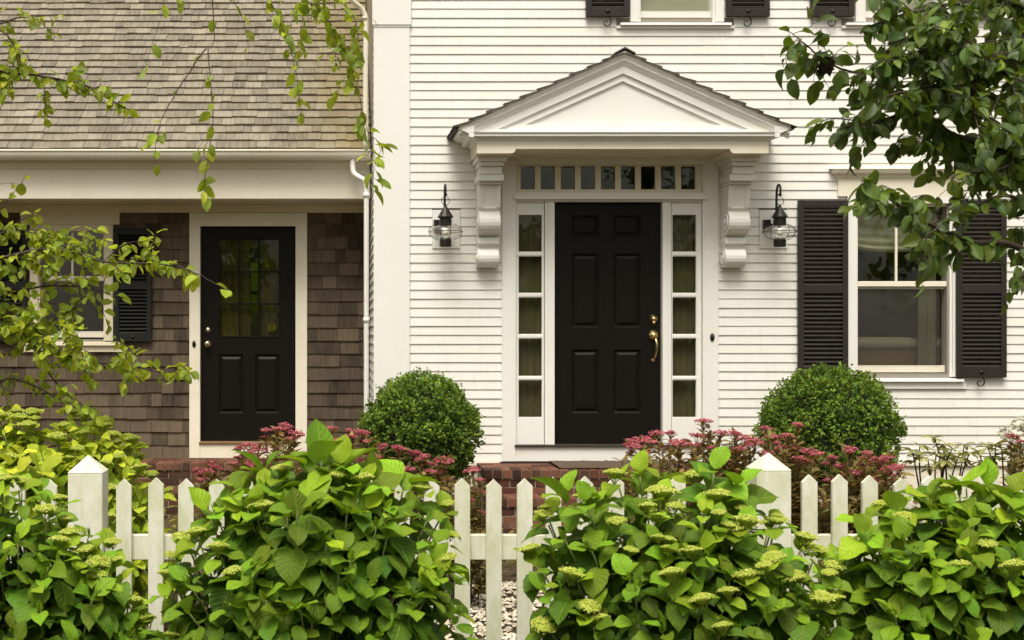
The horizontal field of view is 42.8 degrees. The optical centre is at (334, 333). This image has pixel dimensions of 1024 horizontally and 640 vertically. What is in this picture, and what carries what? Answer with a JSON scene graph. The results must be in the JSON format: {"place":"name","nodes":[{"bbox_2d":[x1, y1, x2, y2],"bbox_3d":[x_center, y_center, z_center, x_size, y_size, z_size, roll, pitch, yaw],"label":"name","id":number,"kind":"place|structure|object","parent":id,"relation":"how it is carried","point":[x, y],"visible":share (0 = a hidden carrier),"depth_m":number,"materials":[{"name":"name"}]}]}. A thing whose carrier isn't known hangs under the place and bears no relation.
{"place":"outdoors","nodes":[
{"label":"outdoors","id":0,"kind":"place"},
{"bbox_2d":[0,0,370,460],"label":"shingled wing","id":1,"kind":"structure","parent":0,"point":[274,239],"depth_m":12.16,"materials":[{"name":"brown wood"}]},
{"bbox_2d":[24,225,122,351],"bbox_3d":[-2.467,-0.427,12.193,0.947,1.203,0.155,0,0,0],"label":"window","id":2,"kind":"structure","parent":1,"relation":"in","point":[88,346],"depth_m":12.14,"materials":[{"name":"paint"}]},
{"bbox_2d":[201,227,294,440],"bbox_3d":[-0.818,0.004,12.213,0.894,2.034,0.159,0,0,0],"label":"porch door","id":3,"kind":"structure","parent":1,"relation":"in","point":[248,382],"depth_m":12.21,"materials":[{"name":"black paint"}]},
{"bbox_2d":[251,262,257,335],"bbox_3d":[-0.996,-0.423,16.025,0.130,0.967,0.010,0,0,0],"label":"back window","id":4,"kind":"structure","parent":1,"relation":"in","point":[254,265],"depth_m":16.02,"materials":[{"name":"green glass"}]},
{"bbox_2d":[134,515,829,639],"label":"ground","id":5,"kind":"structure","parent":0,"point":[510,575],"depth_m":8.69,"materials":[{"name":"grey gravel"}]},
{"bbox_2d":[0,473,160,639],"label":"hydrangea shrub","id":6,"kind":"object","parent":5,"relation":"on","point":[56,589],"visible":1,"depth_m":4.56,"materials":[{"name":"green plant"}]},
{"bbox_2d":[0,404,176,629],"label":"hydrangea shrub","id":7,"kind":"object","parent":5,"relation":"on","point":[20,451],"visible":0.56,"depth_m":6.88,"materials":[{"name":"green plant"}]},
{"bbox_2d":[30,458,357,517],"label":"brick porch floor","id":8,"kind":"structure","parent":5,"relation":"on","point":[175,473],"depth_m":11.72,"materials":[{"name":"red brick"}]},
{"bbox_2d":[0,0,397,440],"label":"leafy tree","id":9,"kind":"object","parent":5,"relation":"on","point":[23,329],"visible":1,"depth_m":6.81,"materials":[{"name":"green plant"}]},
{"bbox_2d":[191,454,246,562],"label":"spirea shrub","id":10,"kind":"object","parent":5,"relation":"on","point":[212,471],"visible":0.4,"depth_m":7.84,"materials":[{"name":"pink plant"}]},
{"bbox_2d":[230,422,304,516],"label":"spirea shrub","id":11,"kind":"object","parent":5,"relation":"on","point":[281,427],"visible":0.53,"depth_m":7.67,"materials":[{"name":"pink plant"}]},
{"bbox_2d":[136,419,478,639],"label":"hydrangea shrub","id":12,"kind":"object","parent":5,"relation":"on","point":[339,562],"visible":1,"depth_m":4.45,"materials":[{"name":"green plant"}]},
{"bbox_2d":[304,425,369,491],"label":"spirea shrub","id":13,"kind":"object","parent":5,"relation":"on","point":[351,435],"visible":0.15,"depth_m":7.86,"materials":[{"name":"pink plant"}]},
{"bbox_2d":[357,366,485,520],"bbox_3d":[0.685,0.972,10.147,1.020,1.426,1.034,0,0,0],"label":"boxwood","id":14,"kind":"object","parent":5,"relation":"on","point":[428,415],"visible":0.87,"depth_m":9.86,"materials":[{"name":"green plant"}]},
{"bbox_2d":[7,501,917,628],"bbox_3d":[1.151,1.514,8.753,9.028,0.318,4.443,0,0,0],"label":"ground cover","id":15,"kind":"object","parent":5,"relation":"on","point":[513,562],"visible":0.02,"depth_m":9.46,"materials":[{"name":"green plant"}]},
{"bbox_2d":[7,453,1023,639],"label":"picket fence","id":16,"kind":"object","parent":5,"relation":"on","point":[493,546],"visible":0.24,"depth_m":5.33,"materials":[{"name":"paint"}]},
{"bbox_2d":[477,463,732,533],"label":"brick steps","id":17,"kind":"structure","parent":5,"relation":"on","point":[508,478],"depth_m":10.35,"materials":[{"name":"red brick"}]},
{"bbox_2d":[549,460,686,468],"bbox_3d":[2.342,1.088,10.675,1.041,0.028,0.497,0,0,0],"label":"doormat","id":18,"kind":"object","parent":17,"relation":"on","point":[584,464],"visible":0.61,"depth_m":10.59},
{"bbox_2d":[444,581,849,639],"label":"gravel","id":19,"kind":"structure","parent":5,"relation":"on","point":[480,614],"depth_m":7.60,"materials":[{"name":"white gravel"}]},
{"bbox_2d":[354,428,438,603],"bbox_3d":[0.299,1.103,7.594,0.629,1.116,0.577,0,0,0],"label":"spirea shrub","id":20,"kind":"object","parent":19,"relation":"on","point":[397,449],"visible":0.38,"depth_m":7.46,"materials":[{"name":"pink plant"}]},
{"bbox_2d":[417,454,504,607],"bbox_3d":[0.745,1.197,7.798,0.548,0.931,0.571,0,0,0],"label":"spirea shrub","id":21,"kind":"object","parent":19,"relation":"on","point":[477,522],"visible":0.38,"depth_m":7.75,"materials":[{"name":"pink plant"}]},
{"bbox_2d":[614,429,689,528],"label":"spirea shrub","id":22,"kind":"object","parent":19,"relation":"on","point":[671,451],"visible":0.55,"depth_m":7.61,"materials":[{"name":"pink plant"}]},
{"bbox_2d":[681,418,743,525],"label":"spirea shrub","id":23,"kind":"object","parent":19,"relation":"on","point":[698,450],"visible":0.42,"depth_m":7.66,"materials":[{"name":"pink plant"}]},
{"bbox_2d":[757,422,829,584],"bbox_3d":[2.688,1.085,7.582,0.427,1.153,0.624,0,0,12],"label":"spirea shrub","id":24,"kind":"object","parent":19,"relation":"on","point":[791,450],"visible":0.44,"depth_m":7.46,"materials":[{"name":"pink plant"}]},
{"bbox_2d":[513,446,855,639],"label":"hydrangea shrub","id":25,"kind":"object","parent":5,"relation":"on","point":[678,576],"visible":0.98,"depth_m":4.43,"materials":[{"name":"green plant"}]},
{"bbox_2d":[366,0,1023,519],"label":"white house","id":26,"kind":"structure","parent":5,"relation":"on","point":[608,272],"depth_m":10.99,"materials":[{"name":"paint"}]},
{"bbox_2d":[428,184,462,246],"bbox_3d":[0.935,-0.997,10.821,0.295,0.534,0.318,0,0,0],"label":"wall lantern","id":27,"kind":"object","parent":26,"relation":"attached to","point":[445,216],"depth_m":10.78,"materials":[{"name":"black metal"}]},
{"bbox_2d":[555,203,659,443],"bbox_3d":[2.346,-0.086,11.031,0.911,2.071,0.119,0,0,0],"label":"front door","id":28,"kind":"structure","parent":26,"relation":"in","point":[607,255],"depth_m":11.05,"materials":[{"name":"black paint"}]},
{"bbox_2d":[516,165,701,191],"bbox_3d":[2.349,-1.325,11.031,1.595,0.238,0.038,0,0,0],"label":"transom window","id":29,"kind":"structure","parent":26,"relation":"in","point":[537,168],"depth_m":11.01,"materials":[{"name":"paint"}]},
{"bbox_2d":[616,0,734,28],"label":"window","id":30,"kind":"structure","parent":26,"relation":"in","point":[639,9],"depth_m":11.05,"materials":[{"name":"white paint"}]},
{"bbox_2d":[761,184,797,246],"bbox_3d":[3.747,-0.997,10.821,0.295,0.534,0.318,0,0,0],"label":"wall lantern","id":31,"kind":"object","parent":26,"relation":"attached to","point":[779,216],"depth_m":10.79,"materials":[{"name":"black metal"}]},
{"bbox_2d":[841,0,949,28],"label":"window","id":32,"kind":"structure","parent":26,"relation":"in","point":[862,12],"depth_m":10.97,"materials":[{"name":"white paint"}]},
{"bbox_2d":[858,337,940,372],"bbox_3d":[5.250,0.566,11.730,1.900,1.068,0.840,0,0,0],"label":"sofa","id":33,"kind":"object","parent":26,"relation":"in","point":[887,350],"visible":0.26,"depth_m":11.34,"materials":[{"name":"beige fabric"}]},
{"bbox_2d":[846,196,965,388],"bbox_3d":[4.873,-0.106,11.100,1.048,2.131,0.308,0,0,0],"label":"window","id":34,"kind":"structure","parent":26,"relation":"in","point":[873,234],"depth_m":11.02,"materials":[{"name":"white paint"}]},
{"bbox_2d":[697,426,787,523],"bbox_3d":[2.421,1.109,7.801,0.590,1.104,0.515,0,0,0],"label":"spirea shrub","id":35,"kind":"object","parent":5,"relation":"on","point":[737,451],"visible":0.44,"depth_m":7.72,"materials":[{"name":"pink plant"}]},
{"bbox_2d":[751,361,907,533],"bbox_3d":[3.883,0.948,10.053,1.156,1.473,1.164,0,0,0],"label":"boxwood","id":36,"kind":"object","parent":5,"relation":"on","point":[829,410],"visible":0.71,"depth_m":9.72,"materials":[{"name":"green plant"}]},
{"bbox_2d":[818,444,882,568],"bbox_3d":[3.086,1.161,7.706,0.602,1.000,0.582,0,0,0],"label":"spirea shrub","id":37,"kind":"object","parent":5,"relation":"on","point":[852,475],"visible":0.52,"depth_m":7.61,"materials":[{"name":"pink plant"}]},
{"bbox_2d":[860,450,920,523],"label":"spirea shrub","id":38,"kind":"object","parent":5,"relation":"on","point":[886,469],"visible":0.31,"depth_m":7.67,"materials":[{"name":"pink plant"}]},
{"bbox_2d":[775,0,1023,316],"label":"dark leaved tree","id":39,"kind":"object","parent":5,"relation":"on","point":[949,60],"visible":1,"depth_m":5.28,"materials":[{"name":"green plant"}]},
{"bbox_2d":[820,456,1023,639],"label":"hydrangea shrub","id":40,"kind":"object","parent":5,"relation":"on","point":[958,574],"visible":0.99,"depth_m":4.47,"materials":[{"name":"green plant"}]},
{"bbox_2d":[897,435,984,523],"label":"rhododendron","id":41,"kind":"object","parent":5,"relation":"on","point":[944,463],"visible":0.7,"depth_m":9.56,"materials":[{"name":"green plant"}]},
{"bbox_2d":[967,416,1023,485],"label":"rhododendron","id":42,"kind":"object","parent":5,"relation":"on","point":[995,457],"visible":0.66,"depth_m":9.42,"materials":[{"name":"green plant"}]},
{"bbox_2d":[1000,433,1023,510],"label":"spirea shrub","id":43,"kind":"object","parent":5,"relation":"on","point":[1018,464],"visible":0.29,"depth_m":7.76,"materials":[{"name":"pink plant"}]}
]}

